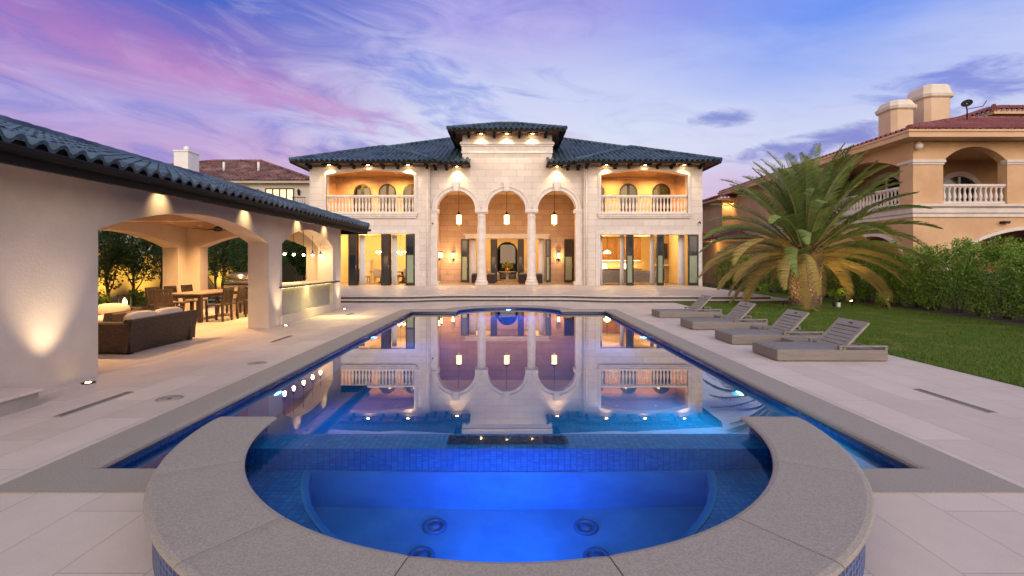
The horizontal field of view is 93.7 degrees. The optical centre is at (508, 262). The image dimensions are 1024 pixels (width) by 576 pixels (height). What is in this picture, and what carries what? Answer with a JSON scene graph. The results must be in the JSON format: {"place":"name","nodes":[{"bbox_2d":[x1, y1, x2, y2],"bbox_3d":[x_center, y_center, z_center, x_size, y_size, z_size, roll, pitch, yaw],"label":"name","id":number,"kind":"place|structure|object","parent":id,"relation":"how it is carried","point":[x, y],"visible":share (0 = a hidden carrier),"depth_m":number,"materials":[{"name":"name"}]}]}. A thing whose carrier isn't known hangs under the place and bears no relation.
{"place":"outdoors","nodes":[
{"label":"outdoors","id":0,"kind":"place"},
{"bbox_2d":[359,259,372,281],"bbox_3d":[-10.345,0.562,33.900,1.390,1.565,0.600,0,0,0],"label":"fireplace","id":1,"kind":"object","parent":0,"point":[368,265],"visible":0.29,"depth_m":33.70,"materials":[{"name":"stone"}]},
{"bbox_2d":[116,309,901,467],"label":"pool water","id":2,"kind":"structure","parent":0,"point":[508,371],"depth_m":6.45,"materials":[{"name":"liquid"}]},
{"bbox_2d":[0,301,1023,575],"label":"pool deck","id":3,"kind":"structure","parent":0,"point":[910,535],"depth_m":4.59,"materials":[{"name":"stone"}]},
{"bbox_2d":[0,388,42,416],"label":"step","id":4,"kind":"object","parent":3,"relation":"on","point":[13,400],"visible":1,"depth_m":5.11,"materials":[{"name":"stone"}]},
{"bbox_2d":[53,392,132,416],"bbox_3d":[-4.610,1.581,5.370,0.100,0.018,0.950,0,0,0],"label":"slot drain","id":5,"kind":"object","parent":3,"relation":"on","point":[90,405],"visible":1,"depth_m":5.28,"materials":[{"name":"metal"}]},
{"bbox_2d":[98,303,145,321],"bbox_3d":[-8.550,1.230,10.165,1.090,0.700,0.930,0,0,0],"label":"wicker armchair","id":6,"kind":"object","parent":3,"relation":"on","point":[112,312],"visible":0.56,"depth_m":10.28,"materials":[{"name":"fabric"}]},
{"bbox_2d":[117,294,132,306],"bbox_3d":[-8.720,1.155,10.900,0.240,0.850,0.240,0,0,0],"label":"candle lantern","id":7,"kind":"object","parent":3,"relation":"on","point":[124,299],"visible":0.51,"depth_m":10.92,"materials":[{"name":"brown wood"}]},
{"bbox_2d":[98,307,197,353],"bbox_3d":[-6.905,1.230,9.050,0.980,0.700,1.790,0,0,0],"label":"wicker sofa","id":8,"kind":"object","parent":3,"relation":"on","point":[132,332],"visible":0.97,"depth_m":8.59,"materials":[{"name":"brown wicker"}]},
{"bbox_2d":[145,287,175,309],"bbox_3d":[-9.435,1.126,13.000,0.510,0.912,0.464,0,0,0],"label":"dining chair","id":9,"kind":"object","parent":3,"relation":"on","point":[149,295],"visible":0.46,"depth_m":12.86,"materials":[{"name":"brown wood"}]},
{"bbox_2d":[119,297,212,310],"bbox_3d":[-13.350,1.565,17.500,3.500,0.030,35.000,0,0,0],"label":"planting bed","id":10,"kind":"object","parent":3,"relation":"on","point":[151,307],"depth_m":17.26,"materials":[{"name":"plant"}]},
{"bbox_2d":[98,291,110,304],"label":"shrub","id":11,"kind":"object","parent":10,"relation":"on","point":[100,301],"visible":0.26,"depth_m":14.82,"materials":[{"name":"green plant"}]},
{"bbox_2d":[98,230,114,271],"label":"garden tree","id":12,"kind":"object","parent":10,"relation":"on","point":[101,239],"visible":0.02,"depth_m":15.03,"materials":[{"name":"green plant"}]},
{"bbox_2d":[98,230,149,302],"bbox_3d":[-13.503,-0.324,16.212,2.314,3.819,2.465,0,0,-31],"label":"garden tree","id":13,"kind":"object","parent":10,"relation":"on","point":[122,245],"visible":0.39,"depth_m":16.07,"materials":[{"name":"green plant"}]},
{"bbox_2d":[98,231,162,305],"bbox_3d":[-13.513,-0.360,17.230,2.186,3.892,2.228,0,0,14],"label":"garden tree","id":14,"kind":"object","parent":10,"relation":"on","point":[145,245],"visible":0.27,"depth_m":17.29,"materials":[{"name":"green plant"}]},
{"bbox_2d":[127,288,146,306],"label":"shrub","id":15,"kind":"object","parent":10,"relation":"on","point":[137,296],"visible":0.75,"depth_m":16.90,"materials":[{"name":"green plant"}]},
{"bbox_2d":[127,235,162,297],"bbox_3d":[-13.768,-0.414,19.066,2.289,4.000,2.348,0,0,-39],"label":"garden tree","id":16,"kind":"object","parent":10,"relation":"on","point":[152,278],"visible":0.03,"depth_m":18.82,"materials":[{"name":"green plant"}]},
{"bbox_2d":[208,238,247,288],"bbox_3d":[-13.206,-0.444,21.713,2.280,4.060,2.324,0,0,38],"label":"garden tree","id":17,"kind":"object","parent":10,"relation":"on","point":[230,251],"visible":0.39,"depth_m":21.64,"materials":[{"name":"green plant"}]},
{"bbox_2d":[208,237,247,288],"bbox_3d":[-13.665,-0.680,23.008,2.594,4.533,2.660,0,0,-41],"label":"garden tree","id":18,"kind":"object","parent":10,"relation":"on","point":[225,271],"visible":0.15,"depth_m":22.97,"materials":[{"name":"green plant"}]},
{"bbox_2d":[218,242,247,272],"bbox_3d":[-13.421,-0.682,24.046,2.928,4.536,2.748,0,0,-22],"label":"garden tree","id":19,"kind":"object","parent":10,"relation":"on","point":[239,258],"visible":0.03,"depth_m":23.99,"materials":[{"name":"green plant"}]},
{"bbox_2d":[282,240,295,267],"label":"garden tree","id":20,"kind":"object","parent":10,"relation":"on","point":[289,245],"visible":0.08,"depth_m":28.32,"materials":[{"name":"green plant"}]},
{"bbox_2d":[283,240,305,281],"bbox_3d":[-13.030,-0.697,29.531,2.565,4.568,2.615,0,0,-25],"label":"garden tree","id":21,"kind":"object","parent":10,"relation":"on","point":[294,259],"visible":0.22,"depth_m":29.36,"materials":[{"name":"green plant"}]},
{"bbox_2d":[287,242,305,280],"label":"garden tree","id":22,"kind":"object","parent":10,"relation":"on","point":[303,272],"visible":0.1,"depth_m":30.32,"materials":[{"name":"green plant"}]},
{"bbox_2d":[152,289,183,310],"bbox_3d":[-8.620,1.126,12.165,0.464,0.912,0.510,0,0,0],"label":"dining chair","id":23,"kind":"object","parent":3,"relation":"on","point":[161,304],"visible":0.78,"depth_m":11.96,"materials":[{"name":"brown wood"}]},
{"bbox_2d":[155,395,183,401],"bbox_3d":[-3.930,1.578,5.560,0.280,0.014,0.280,0,0,0],"label":"skimmer lid","id":24,"kind":"object","parent":3,"relation":"on","point":[169,398],"visible":1,"depth_m":5.54,"materials":[{"name":"concrete"}]},
{"bbox_2d":[164,285,191,309],"bbox_3d":[-9.435,1.126,13.700,0.510,0.912,0.464,0,0,0],"label":"dining chair","id":25,"kind":"object","parent":3,"relation":"on","point":[176,300],"visible":0.48,"depth_m":13.81,"materials":[{"name":"brown wood"}]},
{"bbox_2d":[0,115,370,389],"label":"pavilion","id":26,"kind":"structure","parent":3,"relation":"on","point":[64,198],"depth_m":6.61,"materials":[{"name":"beige paint"}]},
{"bbox_2d":[245,280,340,313],"bbox_3d":[-6.110,0.968,14.000,1.020,0.745,3.960,0,0,0],"label":"bar","id":27,"kind":"object","parent":26,"relation":"in","point":[299,295],"visible":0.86,"depth_m":13.77,"materials":[{"name":"stone"}]},
{"bbox_2d":[181,284,206,313],"bbox_3d":[-9.435,1.126,14.400,0.510,0.912,0.464,0,0,0],"label":"dining chair","id":28,"kind":"object","parent":3,"relation":"on","point":[186,288],"visible":0.64,"depth_m":14.38,"materials":[{"name":"brown wood"}]},
{"bbox_2d":[98,253,303,303],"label":"ochre wall","id":29,"kind":"structure","parent":3,"relation":"on","point":[288,274],"depth_m":19.84,"materials":[{"name":"paint"}]},
{"bbox_2d":[163,289,247,322],"bbox_3d":[-8.575,1.202,13.700,1.050,0.755,2.400,0,0,0],"label":"dining table","id":30,"kind":"object","parent":3,"relation":"on","point":[199,295],"visible":0.53,"depth_m":12.73,"materials":[{"name":"brown wood"}]},
{"bbox_2d":[206,287,234,321],"bbox_3d":[-7.785,1.126,12.950,0.510,0.912,0.464,0,0,0],"label":"dining chair","id":31,"kind":"object","parent":3,"relation":"on","point":[227,295],"visible":1,"depth_m":12.90,"materials":[{"name":"brown wood"}]},
{"bbox_2d":[222,283,247,311],"bbox_3d":[-7.925,1.130,15.650,2.450,0.900,0.700,0,0,0],"label":"grill counter","id":32,"kind":"object","parent":3,"relation":"on","point":[234,295],"visible":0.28,"depth_m":15.35,"materials":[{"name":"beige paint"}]},
{"bbox_2d":[228,273,247,283],"bbox_3d":[-8.600,0.505,15.623,0.800,0.350,0.554,0,0,0],"label":"grill","id":33,"kind":"object","parent":32,"relation":"on","point":[237,278],"visible":0.57,"depth_m":15.41,"materials":[{"name":"metal"}]},
{"bbox_2d":[223,286,247,318],"bbox_3d":[-7.785,1.126,13.650,0.510,0.912,0.464,0,0,0],"label":"dining chair","id":34,"kind":"object","parent":3,"relation":"on","point":[242,291],"visible":0.75,"depth_m":13.60,"materials":[{"name":"brown wood"}]},
{"bbox_2d":[208,296,787,302],"bbox_3d":[-0.300,1.500,23.400,23.200,0.220,9.200,0,0,0],"label":"terrace riser","id":35,"kind":"object","parent":3,"relation":"on","point":[545,300],"visible":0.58,"depth_m":19.25,"materials":[{"name":"stone"}]},
{"bbox_2d":[208,286,787,300],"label":"terrace","id":36,"kind":"structure","parent":35,"relation":"on","point":[584,291],"depth_m":21.50,"materials":[{"name":"stone"}]},
{"bbox_2d":[0,305,1023,493],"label":"pool coping","id":37,"kind":"object","parent":3,"relation":"on","point":[928,470],"visible":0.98,"depth_m":4.25,"materials":[{"name":"stone"}]},
{"bbox_2d":[652,295,721,317],"bbox_3d":[5.155,1.271,13.989,1.760,0.619,0.804,0,0,1],"label":"sun lounger","id":38,"kind":"object","parent":3,"relation":"on","point":[694,310],"visible":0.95,"depth_m":13.63,"materials":[{"name":"grey wood"}]},
{"bbox_2d":[680,301,767,329],"bbox_3d":[5.168,1.271,11.604,1.760,0.619,0.804,0,0,0],"label":"sun lounger","id":39,"kind":"object","parent":3,"relation":"on","point":[734,318],"visible":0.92,"depth_m":11.30,"materials":[{"name":"grey wood"}]},
{"bbox_2d":[715,309,823,344],"bbox_3d":[5.164,1.271,9.591,1.760,0.619,0.804,0,0,1],"label":"sun lounger","id":40,"kind":"object","parent":3,"relation":"on","point":[787,322],"visible":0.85,"depth_m":9.39,"materials":[{"name":"grey wood"}]},
{"bbox_2d":[752,317,887,360],"bbox_3d":[5.162,1.271,8.046,1.760,0.619,0.804,0,0,0],"label":"sun lounger","id":41,"kind":"object","parent":3,"relation":"on","point":[835,341],"visible":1,"depth_m":7.75,"materials":[{"name":"grey wood"}]},
{"bbox_2d":[913,389,997,412],"bbox_3d":[5.080,1.581,5.500,0.100,0.018,0.950,0,0,0],"label":"slot drain","id":42,"kind":"object","parent":3,"relation":"on","point":[957,401],"visible":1,"depth_m":5.43,"materials":[{"name":"metal"}]},
{"bbox_2d":[0,0,1023,231],"label":"sky","id":43,"kind":"structure","parent":0,"point":[272,81],"materials":[{"name":"purple"}]},
{"bbox_2d":[781,337,816,341],"bbox_3d":[5.350,1.495,8.830,0.440,0.170,0.410,0,0,0],"label":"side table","id":44,"kind":"object","parent":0,"point":[793,339],"visible":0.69,"depth_m":8.82,"materials":[{"name":"grey wood"}]},
{"bbox_2d":[678,283,1023,387],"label":"lawn","id":45,"kind":"structure","parent":0,"point":[707,284],"depth_m":10.31,"materials":[{"name":"plant"}]},
{"bbox_2d":[695,143,942,310],"bbox_3d":[10.889,-1.308,17.629,7.903,5.925,7.567,0,0,0],"label":"palm tree","id":46,"kind":"object","parent":45,"relation":"on","point":[807,208],"visible":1,"depth_m":16.73,"materials":[{"name":"green plant"}]},
{"bbox_2d":[827,288,846,301],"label":"shrub","id":47,"kind":"object","parent":45,"relation":"on","point":[838,294],"visible":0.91,"depth_m":18.38,"materials":[{"name":"green plant"}]},
{"bbox_2d":[874,290,890,307],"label":"shrub","id":48,"kind":"object","parent":45,"relation":"on","point":[879,299],"visible":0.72,"depth_m":16.56,"materials":[{"name":"green plant"}]},
{"bbox_2d":[712,287,1023,324],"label":"soil","id":49,"kind":"structure","parent":0,"point":[1019,321],"depth_m":15.55,"materials":[{"name":"soil"}]},
{"bbox_2d":[711,247,738,286],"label":"hedge shrub","id":50,"kind":"object","parent":49,"relation":"on","point":[720,265],"visible":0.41,"depth_m":30.48,"materials":[{"name":"green plant"}]},
{"bbox_2d":[722,256,746,287],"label":"hedge shrub","id":51,"kind":"object","parent":49,"relation":"on","point":[729,281],"visible":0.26,"depth_m":29.60,"materials":[{"name":"green plant"}]},
{"bbox_2d":[727,250,751,287],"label":"hedge shrub","id":52,"kind":"object","parent":49,"relation":"on","point":[739,282],"visible":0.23,"depth_m":28.83,"materials":[{"name":"green plant"}]},
{"bbox_2d":[757,260,780,291],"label":"hedge shrub","id":53,"kind":"object","parent":49,"relation":"on","point":[767,281],"visible":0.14,"depth_m":26.11,"materials":[{"name":"green plant"}]},
{"bbox_2d":[761,250,788,292],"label":"hedge shrub","id":54,"kind":"object","parent":49,"relation":"on","point":[777,280],"visible":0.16,"depth_m":25.19,"materials":[{"name":"green plant"}]},
{"bbox_2d":[822,264,836,296],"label":"hedge shrub","id":55,"kind":"object","parent":49,"relation":"on","point":[827,287],"visible":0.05,"depth_m":21.58,"materials":[{"name":"green plant"}]},
{"bbox_2d":[822,257,861,298],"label":"hedge shrub","id":56,"kind":"object","parent":49,"relation":"on","point":[829,271],"visible":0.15,"depth_m":21.03,"materials":[{"name":"green plant"}]},
{"bbox_2d":[829,248,867,299],"bbox_3d":[14.372,0.458,20.177,1.538,2.479,1.539,0,0,-22],"label":"hedge shrub","id":57,"kind":"object","parent":49,"relation":"on","point":[850,277],"visible":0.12,"depth_m":20.00,"materials":[{"name":"green plant"}]},
{"bbox_2d":[844,240,888,301],"bbox_3d":[14.384,0.357,19.326,1.560,2.645,1.649,0,0,-32],"label":"hedge shrub","id":58,"kind":"object","parent":49,"relation":"on","point":[866,291],"visible":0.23,"depth_m":19.35,"materials":[{"name":"green plant"}]},
{"bbox_2d":[731,268,1023,314],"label":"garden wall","id":59,"kind":"structure","parent":49,"relation":"on","point":[874,298],"depth_m":16.63,"materials":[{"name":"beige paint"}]},
{"bbox_2d":[854,240,908,303],"bbox_3d":[14.334,0.410,18.467,1.616,2.575,1.746,0,0,20],"label":"hedge shrub","id":60,"kind":"object","parent":49,"relation":"on","point":[874,267],"visible":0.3,"depth_m":18.55,"materials":[{"name":"green plant"}]},
{"bbox_2d":[876,251,927,305],"bbox_3d":[14.384,0.593,17.606,1.449,2.266,1.560,0,0,-5],"label":"hedge shrub","id":61,"kind":"object","parent":49,"relation":"on","point":[890,277],"visible":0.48,"depth_m":17.53,"materials":[{"name":"green plant"}]},
{"bbox_2d":[891,244,943,307],"bbox_3d":[14.242,0.524,16.718,1.526,2.334,1.525,0,0,35],"label":"hedge shrub","id":62,"kind":"object","parent":49,"relation":"on","point":[909,290],"visible":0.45,"depth_m":16.65,"materials":[{"name":"green plant"}]},
{"bbox_2d":[902,248,970,310],"bbox_3d":[14.090,0.560,15.912,1.687,2.204,1.596,0,0,7],"label":"hedge shrub","id":63,"kind":"object","parent":49,"relation":"on","point":[931,302],"visible":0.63,"depth_m":15.86,"materials":[{"name":"green plant"}]},
{"bbox_2d":[928,237,993,313],"bbox_3d":[14.097,0.445,15.012,1.586,2.498,1.468,0,0,-9],"label":"hedge shrub","id":64,"kind":"object","parent":49,"relation":"on","point":[947,288],"visible":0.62,"depth_m":15.06,"materials":[{"name":"green plant"}]},
{"bbox_2d":[946,237,1020,317],"bbox_3d":[13.951,0.492,14.191,1.548,2.496,1.666,0,0,-16],"label":"hedge shrub","id":65,"kind":"object","parent":49,"relation":"on","point":[964,271],"visible":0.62,"depth_m":14.12,"materials":[{"name":"green plant"}]},
{"bbox_2d":[964,235,1023,319],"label":"hedge shrub","id":66,"kind":"object","parent":49,"relation":"on","point":[1006,250],"visible":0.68,"depth_m":13.42,"materials":[{"name":"green plant"}]},
{"bbox_2d":[987,242,1023,318],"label":"hedge shrub","id":67,"kind":"object","parent":49,"relation":"on","point":[1014,269],"visible":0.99,"depth_m":12.67,"materials":[{"name":"green plant"}]},
{"bbox_3d":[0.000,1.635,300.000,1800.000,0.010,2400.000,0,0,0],"label":"ground","id":68,"kind":"structure","parent":0,"visible":0},
{"bbox_2d":[125,146,309,280],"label":"distant house","id":69,"kind":"structure","parent":68,"relation":"on","point":[269,177],"depth_m":36.00,"materials":[{"name":"beige paint"}]},
{"bbox_2d":[265,188,293,199],"bbox_3d":[-17.175,-4.845,35.965,2.150,1.450,0.070,0,0,0],"label":"window","id":70,"kind":"structure","parent":69,"relation":"in","point":[287,193],"depth_m":35.97,"materials":[{"name":"glass"}]},
{"bbox_2d":[289,121,722,285],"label":"mansion","id":71,"kind":"structure","parent":68,"relation":"on","point":[424,201],"depth_m":28.30,"materials":[{"name":"stone"}]},
{"bbox_2d":[348,234,356,284],"bbox_3d":[-9.060,-0.152,27.840,0.480,2.975,0.060,0,0,0],"label":"folding door","id":72,"kind":"structure","parent":71,"relation":"in","point":[352,238],"depth_m":27.83,"materials":[{"name":"glass"}]},
{"bbox_2d":[357,234,358,284],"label":"folding door","id":73,"kind":"structure","parent":71,"relation":"in","point":[357,234],"depth_m":27.96,"materials":[{"name":"brown metal"}]},
{"bbox_2d":[359,235,364,284],"bbox_3d":[-8.680,-0.147,28.456,0.360,2.945,0.092,0,0,0],"label":"curtain","id":74,"kind":"object","parent":71,"relation":"hanging from","point":[362,263],"visible":1,"depth_m":28.45,"materials":[{"name":"fabric"}]},
{"bbox_2d":[354,184,370,211],"bbox_3d":[-9.350,-3.953,30.720,1.130,2.145,0.100,0,0,0],"label":"window","id":75,"kind":"structure","parent":71,"relation":"in","point":[361,189],"depth_m":30.72,"materials":[{"name":"brown metal"}]},
{"bbox_2d":[381,234,389,284],"bbox_3d":[-7.160,-0.153,27.820,0.480,2.975,0.100,0,0,0],"label":"folding door","id":76,"kind":"structure","parent":71,"relation":"in","point":[385,238],"depth_m":27.83,"materials":[{"name":"glass"}]},
{"bbox_2d":[378,184,395,211],"bbox_3d":[-7.770,-3.953,30.720,1.130,2.145,0.100,0,0,0],"label":"window","id":77,"kind":"structure","parent":71,"relation":"in","point":[386,189],"depth_m":30.72,"materials":[{"name":"beige glass"}]},
{"bbox_2d":[392,235,396,284],"bbox_3d":[-6.770,-0.147,28.456,0.340,2.945,0.092,0,0,0],"label":"curtain","id":78,"kind":"object","parent":71,"relation":"hanging from","point":[394,259],"visible":1,"depth_m":28.44,"materials":[{"name":"fabric"}]},
{"bbox_2d":[403,184,413,211],"bbox_3d":[-6.200,-3.953,30.720,1.130,2.145,0.100,0,0,0],"label":"window","id":79,"kind":"structure","parent":71,"relation":"in","point":[409,189],"depth_m":30.72,"materials":[{"name":"beige glass"}]},
{"bbox_2d":[406,234,414,284],"bbox_3d":[-5.720,-0.152,27.840,0.520,2.975,0.060,0,0,0],"label":"folding door","id":80,"kind":"structure","parent":71,"relation":"in","point":[410,238],"depth_m":27.83,"materials":[{"name":"glass"}]},
{"bbox_2d":[461,239,467,281],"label":"folding door","id":81,"kind":"structure","parent":71,"relation":"in","point":[464,242],"depth_m":32.21,"materials":[{"name":"glass"}]},
{"bbox_2d":[469,239,475,281],"bbox_3d":[-2.485,-0.147,32.956,0.470,2.945,0.092,0,0,0],"label":"curtain","id":82,"kind":"object","parent":71,"relation":"hanging from","point":[472,262],"visible":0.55,"depth_m":32.96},
{"bbox_2d":[491,239,495,281],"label":"folding door","id":83,"kind":"structure","parent":71,"relation":"in","point":[493,241],"depth_m":32.21,"materials":[{"name":"glass"}]},
{"bbox_2d":[504,192,509,225],"bbox_3d":[-0.130,-3.425,29.800,0.370,2.290,0.370,0,0,-22],"label":"hanging lantern","id":84,"kind":"object","parent":71,"relation":"hanging from","point":[506,219],"visible":0.98,"depth_m":29.69,"materials":[{"name":"glass"}]},
{"bbox_2d":[497,242,517,278],"bbox_3d":[-0.125,-0.140,38.085,1.650,2.960,0.070,0,0,0],"label":"front door","id":85,"kind":"structure","parent":71,"relation":"in","point":[506,251],"depth_m":38.08,"materials":[{"name":"metal"}]},
{"bbox_2d":[518,239,522,281],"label":"folding door","id":86,"kind":"structure","parent":71,"relation":"in","point":[520,241],"depth_m":32.21,"materials":[{"name":"glass"}]},
{"bbox_2d":[538,239,544,281],"bbox_3d":[2.240,-0.147,32.956,0.440,2.945,0.092,0,0,0],"label":"curtain","id":87,"kind":"object","parent":71,"relation":"hanging from","point":[541,258],"visible":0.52,"depth_m":32.96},
{"bbox_2d":[546,239,549,281],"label":"folding door","id":88,"kind":"structure","parent":71,"relation":"in","point":[547,240],"depth_m":32.19,"materials":[{"name":"glass"}]},
{"bbox_2d":[551,192,557,225],"bbox_3d":[2.830,-3.425,29.800,0.370,2.290,0.370,0,0,-22],"label":"hanging lantern","id":89,"kind":"object","parent":71,"relation":"hanging from","point":[554,219],"visible":0.98,"depth_m":29.67,"materials":[{"name":"glass"}]},
{"bbox_2d":[564,239,572,281],"bbox_3d":[4.010,-0.113,32.200,0.580,2.895,0.100,0,0,0],"label":"folding door","id":90,"kind":"structure","parent":71,"relation":"in","point":[568,243],"depth_m":32.21,"materials":[{"name":"glass"}]},
{"bbox_2d":[600,235,601,284],"bbox_3d":[5.425,-0.147,28.456,0.250,2.945,0.092,0,0,0],"label":"curtain","id":91,"kind":"object","parent":71,"relation":"hanging from","point":[600,259],"visible":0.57,"depth_m":28.48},
{"bbox_2d":[602,270,625,282],"bbox_3d":[6.450,0.880,30.050,1.700,0.770,0.900,0,0,0],"label":"sofa","id":92,"kind":"object","parent":71,"relation":"on","point":[611,276],"visible":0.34,"depth_m":29.61,"materials":[{"name":"fabric"}]},
{"bbox_2d":[620,235,623,284],"bbox_3d":[6.710,-0.147,28.456,0.260,2.945,0.092,0,0,0],"label":"curtain","id":93,"kind":"object","parent":71,"relation":"hanging from","point":[621,259],"visible":1,"depth_m":28.43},
{"bbox_2d":[602,238,642,270],"bbox_3d":[7.375,-0.237,35.825,5.050,3.165,0.650,0,0,0],"label":"kitchen counter","id":94,"kind":"object","parent":71,"relation":"on","point":[612,245],"visible":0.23,"depth_m":35.73,"materials":[{"name":"stone"}]},
{"bbox_2d":[619,183,637,211],"bbox_3d":[7.650,-3.965,30.720,1.180,2.170,0.100,0,0,0],"label":"window","id":95,"kind":"structure","parent":71,"relation":"in","point":[627,189],"depth_m":30.72,"materials":[{"name":"beige glass"}]},
{"bbox_2d":[626,235,633,284],"bbox_3d":[7.010,-0.132,27.820,0.420,2.935,0.060,0,0,0],"label":"folding door","id":96,"kind":"structure","parent":71,"relation":"in","point":[629,238],"depth_m":27.81,"materials":[{"name":"glass"}]},
{"bbox_2d":[634,270,655,282],"bbox_3d":[8.325,0.880,30.350,1.750,0.770,0.900,0,0,0],"label":"sofa","id":97,"kind":"object","parent":71,"relation":"on","point":[641,276],"visible":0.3,"depth_m":29.91,"materials":[{"name":"grey fabric"}]},
{"bbox_2d":[650,235,653,284],"bbox_3d":[8.490,-0.147,28.456,0.260,2.945,0.092,0,0,0],"label":"curtain","id":98,"kind":"object","parent":71,"relation":"hanging from","point":[651,259],"visible":1,"depth_m":28.44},
{"bbox_2d":[657,235,663,284],"bbox_3d":[8.780,-0.133,27.800,0.400,2.935,0.100,0,0,0],"label":"folding door","id":99,"kind":"structure","parent":71,"relation":"in","point":[660,238],"depth_m":27.81,"materials":[{"name":"glass"}]},
{"bbox_2d":[652,183,670,211],"bbox_3d":[9.750,-3.965,30.720,1.180,2.170,0.100,0,0,0],"label":"window","id":100,"kind":"structure","parent":71,"relation":"in","point":[659,189],"depth_m":30.72,"materials":[{"name":"brown glass"}]},
{"bbox_2d":[654,235,669,281],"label":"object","id":101,"kind":"object","parent":71,"relation":"on","point":[666,264],"visible":0.25,"depth_m":32.20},
{"bbox_2d":[678,235,684,284],"bbox_3d":[10.230,-0.147,28.456,0.420,2.945,0.092,0,0,0],"label":"curtain","id":102,"kind":"object","parent":71,"relation":"hanging from","point":[681,259],"visible":1,"depth_m":28.44,"materials":[{"name":"fabric"}]},
{"bbox_2d":[688,235,697,284],"bbox_3d":[10.690,-0.132,27.820,0.580,2.935,0.060,0,0,0],"label":"folding door","id":103,"kind":"structure","parent":71,"relation":"in","point":[692,239],"depth_m":27.81,"materials":[{"name":"glass"}]},
{"bbox_2d":[702,84,1023,284],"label":"villa","id":104,"kind":"object","parent":68,"relation":"on","point":[962,175],"visible":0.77,"depth_m":21.06,"materials":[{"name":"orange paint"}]},
{"bbox_2d":[868,172,899,206],"bbox_3d":[19.760,-3.540,25.100,0.080,2.320,2.500,0,0,0],"label":"window","id":105,"kind":"structure","parent":104,"relation":"in","point":[896,178],"depth_m":25.00,"materials":[{"name":"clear glass"}]},
{"bbox_2d":[943,171,982,201],"bbox_3d":[22.100,-3.425,23.560,2.300,2.090,0.080,0,0,0],"label":"window","id":106,"kind":"structure","parent":104,"relation":"in","point":[958,177],"depth_m":23.58,"materials":[{"name":"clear glass"}]},
{"bbox_2d":[961,99,986,118],"bbox_3d":[23.451,-7.582,24.186,1.296,1.224,0.395,0,0,-13],"label":"satellite dish","id":107,"kind":"object","parent":104,"relation":"attached to","point":[967,102],"visible":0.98,"depth_m":24.15,"materials":[{"name":"black metal"}]},
{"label":"pool basin","id":108,"kind":"structure","parent":0,"visible":0},
{"bbox_2d":[109,308,907,467],"bbox_3d":[0.000,1.768,10.525,6.448,0.275,13.758,0,0,0],"label":"pool tile band","id":109,"kind":"object","parent":108,"relation":"attached to","point":[750,387],"visible":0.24,"depth_m":5.55,"materials":[{"name":"tile"}]},
{"bbox_2d":[143,417,874,575],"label":"spa","id":110,"kind":"object","parent":108,"relation":"on","point":[808,511],"visible":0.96,"depth_m":2.30,"materials":[{"name":"stone"}]},
{"bbox_2d":[245,434,772,561],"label":"spa water","id":111,"kind":"structure","parent":110,"relation":"in","point":[508,497],"depth_m":2.99,"materials":[{"name":"liquid"}]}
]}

